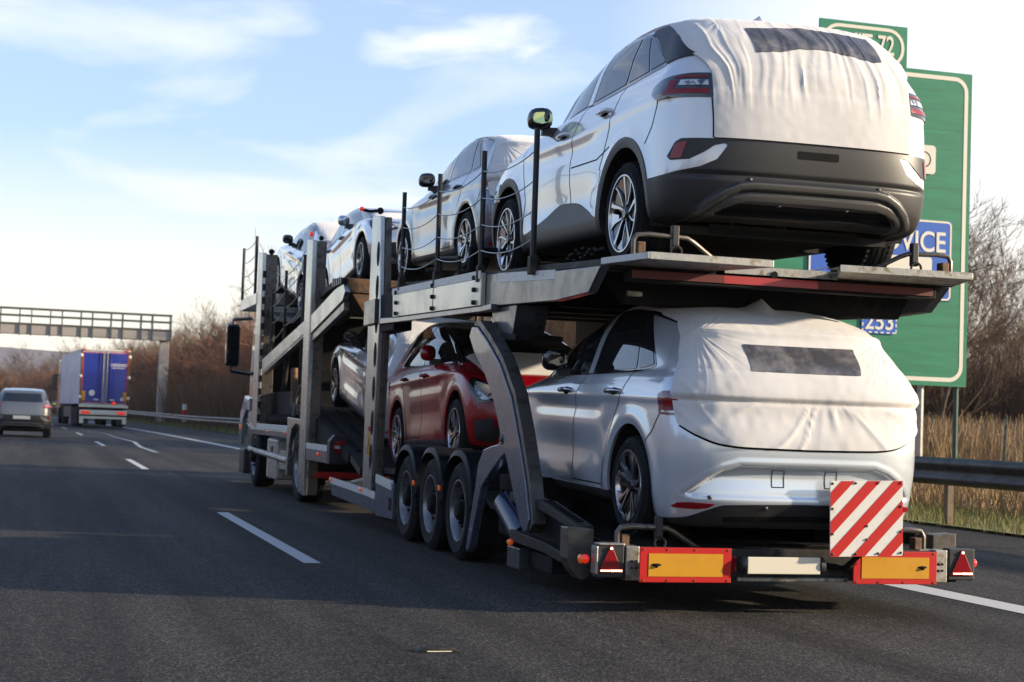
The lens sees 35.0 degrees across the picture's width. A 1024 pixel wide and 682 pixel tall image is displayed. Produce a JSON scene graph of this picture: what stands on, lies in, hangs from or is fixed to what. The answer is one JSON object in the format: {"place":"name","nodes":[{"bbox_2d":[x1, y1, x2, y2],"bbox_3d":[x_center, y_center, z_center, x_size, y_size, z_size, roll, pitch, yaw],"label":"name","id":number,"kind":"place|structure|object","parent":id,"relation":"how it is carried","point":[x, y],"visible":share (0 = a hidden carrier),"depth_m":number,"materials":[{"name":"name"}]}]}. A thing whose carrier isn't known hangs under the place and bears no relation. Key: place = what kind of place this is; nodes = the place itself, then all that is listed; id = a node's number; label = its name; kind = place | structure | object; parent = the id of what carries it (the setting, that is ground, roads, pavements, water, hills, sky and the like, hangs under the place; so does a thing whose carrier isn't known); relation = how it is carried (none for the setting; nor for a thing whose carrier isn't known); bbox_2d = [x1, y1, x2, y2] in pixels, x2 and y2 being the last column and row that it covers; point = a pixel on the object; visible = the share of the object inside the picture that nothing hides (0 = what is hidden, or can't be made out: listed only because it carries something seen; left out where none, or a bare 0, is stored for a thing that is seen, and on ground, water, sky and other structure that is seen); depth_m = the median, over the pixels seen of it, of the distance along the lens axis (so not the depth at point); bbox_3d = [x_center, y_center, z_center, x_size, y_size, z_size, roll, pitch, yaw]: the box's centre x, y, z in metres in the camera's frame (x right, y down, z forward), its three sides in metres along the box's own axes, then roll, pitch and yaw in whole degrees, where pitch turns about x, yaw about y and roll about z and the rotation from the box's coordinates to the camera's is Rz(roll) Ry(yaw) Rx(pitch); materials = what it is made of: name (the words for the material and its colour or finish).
{"place":"outdoors","nodes":[
{"label":"outdoors","id":0,"kind":"place"},
{"bbox_2d":[0,347,68,379],"bbox_3d":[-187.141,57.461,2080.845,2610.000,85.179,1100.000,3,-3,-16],"label":"hills","id":1,"kind":"structure","parent":0,"point":[43,355],"depth_m":1707.09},
{"bbox_2d":[0,415,1023,681],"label":"road","id":2,"kind":"structure","parent":0,"point":[116,565],"depth_m":9.88,"materials":[{"name":"grey asphalt"}]},
{"bbox_2d":[0,388,56,437],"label":"suv car","id":3,"kind":"object","parent":2,"relation":"on","point":[25,409],"visible":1,"depth_m":58.01,"materials":[{"name":"grey paint"}]},
{"bbox_2d":[52,348,131,426],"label":"lorry","id":4,"kind":"object","parent":2,"relation":"on","point":[95,382],"visible":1,"depth_m":94.37,"materials":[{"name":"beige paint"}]},
{"bbox_2d":[82,352,104,401],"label":"rear door","id":5,"kind":"structure","parent":4,"relation":"in","point":[91,369],"depth_m":93.92,"materials":[{"name":"blue metal"}]},
{"bbox_2d":[104,353,127,402],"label":"rear door","id":6,"kind":"structure","parent":4,"relation":"in","point":[118,378],"depth_m":94.36,"materials":[{"name":"blue metal"}]},
{"bbox_2d":[86,430,156,451],"bbox_3d":[-15.111,3.721,62.167,0.557,0.001,40.006,3,-3,-17],"label":"sealed crack","id":7,"kind":"object","parent":2,"relation":"on","point":[137,444],"visible":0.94,"depth_m":54.41,"materials":[{"name":"grey"}]},
{"bbox_2d":[52,424,319,562],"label":"lane marking","id":8,"kind":"object","parent":2,"relation":"on","point":[292,551],"visible":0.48,"depth_m":14.65,"materials":[{"name":"white paint"}]},
{"bbox_2d":[225,228,492,501],"bbox_3d":[-2.070,0.092,23.001,2.780,4.200,10.679,3,-3,-16],"label":"carrier truck","id":9,"kind":"object","parent":2,"relation":"on","point":[305,436],"visible":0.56,"depth_m":21.95,"materials":[{"name":"metal"}]},
{"bbox_2d":[276,222,363,317],"bbox_3d":[-2.660,-1.188,25.118,1.736,1.389,4.119,3,7,-16],"label":"hatchback car","id":10,"kind":"object","parent":9,"relation":"on","point":[290,253],"visible":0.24,"depth_m":24.46,"materials":[{"name":"silver metal"}]},
{"bbox_2d":[325,208,463,313],"bbox_3d":[-1.469,-1.156,20.974,1.697,1.312,3.913,3,-9,-16],"label":"hatchback car","id":11,"kind":"object","parent":9,"relation":"on","point":[349,251],"visible":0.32,"depth_m":20.08,"materials":[{"name":"silver metal"}]},
{"bbox_2d":[330,318,474,442],"bbox_3d":[-1.138,0.341,19.729,1.774,1.420,3.913,3,6,-16],"label":"hatchback car","id":12,"kind":"object","parent":9,"relation":"on","point":[348,373],"visible":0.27,"depth_m":19.40,"materials":[{"name":"silver metal"}]},
{"bbox_2d":[414,646,459,652],"bbox_3d":[-0.355,1.472,7.762,0.216,0.022,0.072,3,-3,-16],"label":"road stud","id":13,"kind":"object","parent":2,"relation":"on","point":[426,649],"visible":1,"depth_m":7.73,"materials":[{"name":"metal"}]},
{"bbox_2d":[53,417,1023,613],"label":"edge marking","id":14,"kind":"object","parent":2,"relation":"on","point":[973,599],"visible":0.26,"depth_m":11.39,"materials":[{"name":"white paint"}]},
{"bbox_2d":[329,128,976,584],"bbox_3d":[0.430,0.211,14.240,2.755,3.251,9.560,3,-3,-16],"label":"car trailer","id":15,"kind":"object","parent":2,"relation":"on","point":[467,504],"visible":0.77,"depth_m":10.79,"materials":[{"name":"metal"}]},
{"bbox_2d":[396,135,554,282],"bbox_3d":[-0.022,-1.260,16.082,1.736,1.343,4.078,3,-1,-16],"label":"hatchback car","id":16,"kind":"object","parent":15,"relation":"on","point":[464,167],"visible":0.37,"depth_m":15.11,"materials":[{"name":"silver metal"}]},
{"bbox_2d":[388,322,571,464],"bbox_3d":[-0.143,0.511,16.197,1.736,1.520,3.831,3,-5,-16],"label":"hatchback car","id":17,"kind":"object","parent":15,"relation":"on","point":[438,366],"visible":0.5,"depth_m":15.51,"materials":[{"name":"red paint"}]},
{"bbox_2d":[492,16,925,271],"bbox_3d":[1.237,-1.288,11.912,2.142,1.707,4.431,3,-1,-16],"label":"crossover car","id":18,"kind":"object","parent":15,"relation":"on","point":[758,137],"visible":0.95,"depth_m":9.99,"materials":[{"name":"white paint"}]},
{"bbox_2d":[526,299,918,536],"bbox_3d":[1.216,0.517,11.657,1.929,1.544,4.119,3,-2,-16],"label":"hatchback car","id":19,"kind":"object","parent":15,"relation":"on","point":[761,414],"visible":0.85,"depth_m":9.84,"materials":[{"name":"white fabric"}]},
{"bbox_2d":[0,0,1023,368],"label":"sky","id":20,"kind":"structure","parent":0,"point":[145,145],"materials":[{"name":"blue"}]},
{"bbox_2d":[108,419,1023,536],"bbox_3d":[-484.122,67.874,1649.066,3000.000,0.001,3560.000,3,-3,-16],"label":"ground","id":21,"kind":"structure","parent":0,"point":[938,525],"depth_m":21.40,"materials":[{"name":"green plant"}]},
{"bbox_2d":[0,368,9,388],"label":"bare shrub","id":22,"kind":"object","parent":21,"relation":"on","point":[4,374],"visible":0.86,"depth_m":303.90,"materials":[{"name":"brown plant"}]},
{"bbox_2d":[0,360,24,388],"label":"bare shrub","id":23,"kind":"object","parent":21,"relation":"on","point":[9,378],"visible":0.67,"depth_m":305.33,"materials":[{"name":"brown plant"}]},
{"bbox_2d":[2,340,41,374],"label":"bare tree","id":24,"kind":"object","parent":21,"relation":"on","point":[15,358],"visible":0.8,"depth_m":318.47,"materials":[{"name":"brown plant"}]},
{"bbox_2d":[5,358,38,374],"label":"bare tree","id":25,"kind":"object","parent":21,"relation":"on","point":[24,367],"visible":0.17,"depth_m":329.25,"materials":[{"name":"brown plant"}]},
{"bbox_2d":[13,370,32,386],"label":"bare shrub","id":26,"kind":"object","parent":21,"relation":"on","point":[24,376],"visible":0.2,"depth_m":310.83,"materials":[{"name":"brown plant"}]},
{"bbox_2d":[2,356,44,379],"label":"bare tree","id":27,"kind":"object","parent":21,"relation":"on","point":[21,368],"visible":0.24,"depth_m":321.29,"materials":[{"name":"brown plant"}]},
{"bbox_2d":[0,377,48,392],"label":"undergrowth","id":28,"kind":"object","parent":21,"relation":"on","point":[11,386],"visible":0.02,"depth_m":300.88,"materials":[{"name":"brown"}]},
{"bbox_2d":[10,368,42,379],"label":"bare shrub","id":29,"kind":"object","parent":21,"relation":"on","point":[26,373],"visible":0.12,"depth_m":314.03,"materials":[{"name":"brown plant"}]},
{"bbox_2d":[5,356,50,378],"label":"bare tree","id":30,"kind":"object","parent":21,"relation":"on","point":[29,366],"visible":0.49,"depth_m":318.32,"materials":[{"name":"brown plant"}]},
{"bbox_2d":[9,366,51,387],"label":"bare shrub","id":31,"kind":"object","parent":21,"relation":"on","point":[27,378],"visible":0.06,"depth_m":311.27,"materials":[{"name":"brown plant"}]},
{"bbox_2d":[18,364,57,389],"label":"bare shrub","id":32,"kind":"object","parent":21,"relation":"on","point":[39,379],"visible":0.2,"depth_m":293.08,"materials":[{"name":"brown plant"}]},
{"bbox_2d":[24,368,55,389],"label":"bare shrub","id":33,"kind":"object","parent":21,"relation":"on","point":[30,380],"visible":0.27,"depth_m":298.22,"materials":[{"name":"brown plant"}]},
{"bbox_2d":[32,365,58,394],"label":"bare shrub","id":34,"kind":"object","parent":21,"relation":"on","point":[48,382],"visible":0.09,"depth_m":270.42,"materials":[{"name":"brown plant"}]},
{"bbox_2d":[35,358,58,374],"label":"bare tree","id":35,"kind":"object","parent":21,"relation":"on","point":[48,367],"visible":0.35,"depth_m":316.42,"materials":[{"name":"brown plant"}]},
{"bbox_2d":[39,356,61,371],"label":"bare tree","id":36,"kind":"object","parent":21,"relation":"on","point":[47,363],"visible":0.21,"depth_m":318.98,"materials":[{"name":"brown plant"}]},
{"bbox_2d":[43,372,57,394],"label":"bare shrub","id":37,"kind":"object","parent":21,"relation":"on","point":[49,383],"visible":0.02,"depth_m":280.75,"materials":[{"name":"brown plant"}]},
{"bbox_2d":[39,352,65,370],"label":"bare tree","id":38,"kind":"object","parent":21,"relation":"on","point":[52,361],"visible":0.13,"depth_m":327.00,"materials":[{"name":"brown plant"}]},
{"bbox_2d":[47,337,101,386],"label":"bare tree","id":39,"kind":"object","parent":21,"relation":"on","point":[69,351],"visible":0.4,"depth_m":260.51,"materials":[{"name":"brown plant"}]},
{"bbox_2d":[0,306,172,421],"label":"gantry","id":40,"kind":"object","parent":21,"relation":"on","point":[163,337],"visible":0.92,"depth_m":145.18,"materials":[{"name":"beige metal"}]},
{"bbox_2d":[108,341,145,381],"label":"bare shrub","id":41,"kind":"object","parent":21,"relation":"on","point":[130,350],"visible":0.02,"depth_m":210.51,"materials":[{"name":"brown plant"}]},
{"bbox_2d":[111,339,144,358],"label":"bare tree","id":42,"kind":"object","parent":21,"relation":"on","point":[130,347],"visible":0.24,"depth_m":226.42,"materials":[{"name":"brown plant"}]},
{"bbox_2d":[111,340,156,360],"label":"bare tree","id":43,"kind":"object","parent":21,"relation":"on","point":[135,348],"visible":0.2,"depth_m":224.11,"materials":[{"name":"brown plant"}]},
{"bbox_2d":[129,356,155,389],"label":"bare shrub","id":44,"kind":"object","parent":21,"relation":"on","point":[131,381],"visible":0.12,"depth_m":202.78,"materials":[{"name":"brown plant"}]},
{"bbox_2d":[129,351,156,387],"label":"bare shrub","id":45,"kind":"object","parent":21,"relation":"on","point":[138,368],"visible":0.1,"depth_m":204.15,"materials":[{"name":"brown plant"}]},
{"bbox_2d":[45,364,250,429],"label":"undergrowth","id":46,"kind":"object","parent":21,"relation":"on","point":[222,399],"visible":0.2,"depth_m":126.60,"materials":[{"name":"brown plant"}]},
{"bbox_2d":[52,413,247,435],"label":"verge tufts","id":47,"kind":"object","parent":21,"relation":"on","point":[196,426],"visible":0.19,"depth_m":116.10,"materials":[{"name":"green plant"}]},
{"bbox_2d":[130,328,195,387],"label":"bare shrub","id":48,"kind":"object","parent":21,"relation":"on","point":[153,363],"visible":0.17,"depth_m":171.76,"materials":[{"name":"brown plant"}]},
{"bbox_2d":[130,329,196,380],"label":"bare shrub","id":49,"kind":"object","parent":21,"relation":"on","point":[151,360],"visible":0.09,"depth_m":178.03,"materials":[{"name":"brown plant"}]},
{"bbox_2d":[139,326,202,361],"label":"bare tree","id":50,"kind":"object","parent":21,"relation":"on","point":[156,346],"visible":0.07,"depth_m":196.13,"materials":[{"name":"brown plant"}]},
{"bbox_2d":[150,341,193,378],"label":"bare shrub","id":51,"kind":"object","parent":21,"relation":"on","point":[174,356],"visible":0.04,"depth_m":171.37,"materials":[{"name":"brown plant"}]},
{"bbox_2d":[140,347,204,393],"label":"bare shrub","id":52,"kind":"object","parent":21,"relation":"on","point":[171,372],"visible":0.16,"depth_m":154.88,"materials":[{"name":"brown plant"}]},
{"bbox_2d":[131,337,215,391],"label":"bare shrub","id":53,"kind":"object","parent":21,"relation":"on","point":[173,357],"visible":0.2,"depth_m":155.11,"materials":[{"name":"brown plant"}]},
{"bbox_2d":[136,311,211,387],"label":"bare tree","id":54,"kind":"object","parent":21,"relation":"on","point":[177,336],"visible":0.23,"depth_m":190.78,"materials":[{"name":"brown plant"}]},
{"bbox_2d":[182,404,186,421],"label":"marker post","id":55,"kind":"object","parent":21,"relation":"on","point":[184,409],"visible":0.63,"depth_m":115.88,"materials":[{"name":"white"}]},
{"bbox_2d":[148,320,229,372],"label":"bare tree","id":56,"kind":"object","parent":21,"relation":"on","point":[182,343],"visible":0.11,"depth_m":157.22,"materials":[{"name":"brown plant"}]},
{"bbox_2d":[157,343,226,408],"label":"bare shrub","id":57,"kind":"object","parent":21,"relation":"on","point":[185,374],"visible":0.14,"depth_m":144.05,"materials":[{"name":"brown plant"}]},
{"bbox_2d":[172,303,222,387],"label":"bare tree","id":58,"kind":"object","parent":21,"relation":"on","point":[193,332],"visible":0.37,"depth_m":153.68,"materials":[{"name":"brown plant"}]},
{"bbox_2d":[163,319,249,392],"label":"bare shrub","id":59,"kind":"object","parent":21,"relation":"on","point":[203,338],"visible":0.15,"depth_m":141.26,"materials":[{"name":"brown plant"}]},
{"bbox_2d":[172,309,242,351],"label":"bare tree","id":60,"kind":"object","parent":21,"relation":"on","point":[193,330],"visible":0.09,"depth_m":178.67,"materials":[{"name":"brown plant"}]},
{"bbox_2d":[163,312,254,388],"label":"bare shrub","id":61,"kind":"object","parent":21,"relation":"on","point":[207,352],"visible":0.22,"depth_m":126.94,"materials":[{"name":"brown plant"}]},
{"bbox_2d":[188,317,245,389],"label":"bare shrub","id":62,"kind":"object","parent":21,"relation":"on","point":[223,332],"visible":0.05,"depth_m":132.89,"materials":[{"name":"brown plant"}]},
{"bbox_2d":[189,321,253,383],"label":"bare shrub","id":63,"kind":"object","parent":21,"relation":"on","point":[240,362],"visible":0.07,"depth_m":112.15,"materials":[{"name":"brown plant"}]},
{"bbox_2d":[189,293,253,339],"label":"bare tree","id":64,"kind":"object","parent":21,"relation":"on","point":[217,317],"visible":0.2,"depth_m":146.56,"materials":[{"name":"brown plant"}]},
{"bbox_2d":[196,313,254,370],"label":"bare shrub","id":65,"kind":"object","parent":21,"relation":"on","point":[207,362],"depth_m":117.08,"materials":[{"name":"brown plant"}]},
{"bbox_2d":[210,320,252,371],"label":"bare shrub","id":66,"kind":"object","parent":21,"relation":"on","point":[241,348],"visible":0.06,"depth_m":112.97,"materials":[{"name":"brown plant"}]},
{"bbox_2d":[214,312,255,365],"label":"bare shrub","id":67,"kind":"object","parent":21,"relation":"on","point":[249,336],"visible":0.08,"depth_m":96.81,"materials":[{"name":"brown plant"}]},
{"bbox_2d":[218,292,254,383],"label":"bare tree","id":68,"kind":"object","parent":21,"relation":"on","point":[238,321],"visible":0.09,"depth_m":130.37,"materials":[{"name":"brown plant"}]},
{"bbox_2d":[230,242,276,314],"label":"bare tree","id":69,"kind":"object","parent":21,"relation":"on","point":[249,277],"visible":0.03,"depth_m":104.48,"materials":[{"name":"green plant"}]},
{"bbox_2d":[467,316,575,344],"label":"undergrowth","id":70,"kind":"object","parent":21,"relation":"on","point":[547,325],"depth_m":86.05,"materials":[{"name":"brown"}]},
{"bbox_2d":[469,316,575,343],"bbox_3d":[0.313,-0.168,53.105,6.040,8.042,7.912,4,-4,-37],"label":"bare tree","id":71,"kind":"object","parent":21,"relation":"on","point":[563,322],"visible":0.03,"depth_m":52.83,"materials":[{"name":"brown plant"}]},
{"bbox_2d":[51,405,1023,526],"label":"guardrail","id":72,"kind":"object","parent":21,"relation":"on","point":[949,474],"visible":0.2,"depth_m":20.19,"materials":[{"name":"grey metal"}]},
{"bbox_2d":[545,321,575,345],"bbox_3d":[1.141,0.569,51.895,4.886,6.505,6.400,0,-3,31],"label":"bare tree","id":73,"kind":"object","parent":21,"relation":"on","point":[558,324],"visible":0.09,"depth_m":52.34,"materials":[{"name":"brown plant"}]},
{"bbox_2d":[544,320,576,346],"bbox_3d":[1.549,-0.396,54.304,6.595,8.735,4.296,3,-3,-21],"label":"bare tree","id":74,"kind":"object","parent":21,"relation":"on","point":[560,330],"visible":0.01,"depth_m":54.31,"materials":[{"name":"brown plant"}]},
{"bbox_2d":[545,320,576,344],"bbox_3d":[1.804,-0.660,57.501,4.724,9.606,7.253,2,-3,-4],"label":"bare tree","id":75,"kind":"object","parent":21,"relation":"on","point":[559,330],"visible":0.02,"depth_m":57.08,"materials":[{"name":"brown plant"}]},
{"bbox_2d":[547,321,575,346],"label":"bare tree","id":76,"kind":"object","parent":21,"relation":"on","point":[564,330],"visible":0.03,"depth_m":69.02,"materials":[{"name":"brown plant"}]},
{"bbox_2d":[546,324,1023,436],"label":"undergrowth","id":77,"kind":"object","parent":21,"relation":"on","point":[966,395],"visible":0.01,"depth_m":53.72,"materials":[{"name":"brown plant"}]},
{"bbox_2d":[773,18,971,495],"bbox_3d":[5.808,-1.464,28.959,5.192,8.560,0.229,3,-3,-16],"label":"direction sign","id":78,"kind":"object","parent":21,"relation":"on","point":[926,349],"visible":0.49,"depth_m":29.45,"materials":[{"name":"green metal"}]},
{"bbox_2d":[916,389,949,421],"bbox_3d":[12.931,2.076,54.783,4.238,4.616,4.448,3,-3,-20],"label":"bare shrub","id":79,"kind":"object","parent":21,"relation":"on","point":[931,408],"visible":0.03,"depth_m":53.68,"materials":[{"name":"brown plant"}]},
{"bbox_2d":[911,257,1010,409],"bbox_3d":[13.500,0.757,52.089,5.187,7.023,5.518,0,-3,29],"label":"bare tree","id":80,"kind":"object","parent":21,"relation":"on","point":[977,315],"visible":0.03,"depth_m":52.17,"materials":[{"name":"brown plant"}]},
{"bbox_2d":[903,498,1023,537],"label":"verge tufts","id":81,"kind":"object","parent":21,"relation":"on","point":[930,509],"visible":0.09,"depth_m":21.13,"materials":[{"name":"green plant"}]},
{"bbox_2d":[909,456,1023,517],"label":"dry reeds","id":82,"kind":"object","parent":21,"relation":"on","point":[985,498],"visible":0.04,"depth_m":24.61,"materials":[{"name":"beige plant"}]},
{"bbox_2d":[912,205,1023,432],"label":"bare tree","id":83,"kind":"object","parent":21,"relation":"on","point":[941,395],"visible":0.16,"depth_m":51.50,"materials":[{"name":"brown plant"}]},
{"bbox_2d":[912,192,1023,422],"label":"bare tree","id":84,"kind":"object","parent":21,"relation":"on","point":[933,390],"visible":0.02,"depth_m":50.65,"materials":[{"name":"brown plant"}]},
{"bbox_2d":[912,177,1023,393],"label":"bare tree","id":85,"kind":"object","parent":21,"relation":"on","point":[974,236],"visible":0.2,"depth_m":45.53,"materials":[{"name":"brown plant"}]},
{"bbox_2d":[914,409,1023,491],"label":"dry reeds","id":86,"kind":"object","parent":21,"relation":"on","point":[945,451],"visible":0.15,"depth_m":33.76,"materials":[{"name":"beige plant"}]},
{"bbox_2d":[915,415,1023,494],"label":"dry reeds","id":87,"kind":"object","parent":21,"relation":"on","point":[1005,444],"visible":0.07,"depth_m":32.11,"materials":[{"name":"beige plant"}]},
{"bbox_2d":[938,208,1023,440],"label":"bare tree","id":88,"kind":"object","parent":21,"relation":"on","point":[947,392],"visible":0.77,"depth_m":49.28,"materials":[{"name":"brown plant"}]},
{"bbox_2d":[967,304,1002,368],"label":"bare tree","id":89,"kind":"object","parent":21,"relation":"on","point":[977,343],"visible":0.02,"depth_m":77.48,"materials":[{"name":"brown plant"}]},
{"bbox_2d":[970,274,1012,312],"bbox_3d":[12.252,-0.132,54.749,8.826,8.972,6.738,4,-4,-38],"label":"bare tree","id":90,"kind":"object","parent":21,"relation":"on","point":[986,296],"visible":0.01,"depth_m":54.97,"materials":[{"name":"brown plant"}]},
{"bbox_2d":[960,293,1023,415],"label":"bare tree","id":91,"kind":"object","parent":21,"relation":"on","point":[1006,337],"visible":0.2,"depth_m":58.13,"materials":[{"name":"brown plant"}]},
{"bbox_2d":[967,249,1019,345],"bbox_3d":[12.637,-0.124,51.673,6.511,8.670,8.530,0,-4,34],"label":"bare tree","id":92,"kind":"object","parent":21,"relation":"on","point":[969,319],"visible":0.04,"depth_m":52.02,"materials":[{"name":"brown plant"}]},
{"bbox_2d":[966,263,1023,370],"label":"bare tree","id":93,"kind":"object","parent":21,"relation":"on","point":[987,297],"depth_m":66.82,"materials":[{"name":"brown plant"}]},
{"bbox_2d":[967,342,1022,372],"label":"bare tree","id":94,"kind":"object","parent":21,"relation":"on","point":[1001,356],"visible":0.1,"depth_m":68.42,"materials":[{"name":"brown plant"}]},
{"bbox_2d":[967,287,1023,388],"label":"bare tree","id":95,"kind":"object","parent":21,"relation":"on","point":[995,343],"visible":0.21,"depth_m":59.28,"materials":[{"name":"brown plant"}]},
{"bbox_2d":[967,228,1023,369],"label":"bare tree","id":96,"kind":"object","parent":21,"relation":"on","point":[996,295],"visible":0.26,"depth_m":55.20,"materials":[{"name":"brown plant"}]},
{"bbox_2d":[967,276,1023,372],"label":"bare tree","id":97,"kind":"object","parent":21,"relation":"on","point":[1006,327],"visible":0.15,"depth_m":75.03,"materials":[{"name":"brown plant"}]},
{"bbox_2d":[967,303,1023,371],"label":"bare tree","id":98,"kind":"object","parent":21,"relation":"on","point":[1019,336],"visible":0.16,"depth_m":74.91,"materials":[{"name":"brown plant"}]},
{"bbox_2d":[967,295,1023,368],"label":"bare tree","id":99,"kind":"object","parent":21,"relation":"on","point":[1009,332],"visible":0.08,"depth_m":77.01,"materials":[{"name":"brown plant"}]},
{"bbox_2d":[974,392,1023,434],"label":"bare shrub","id":100,"kind":"object","parent":21,"relation":"on","point":[1018,412],"visible":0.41,"depth_m":50.08,"materials":[{"name":"brown plant"}]},
{"bbox_2d":[981,352,1023,427],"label":"bare shrub","id":101,"kind":"object","parent":21,"relation":"on","point":[1017,384],"visible":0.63,"depth_m":50.75,"materials":[{"name":"brown plant"}]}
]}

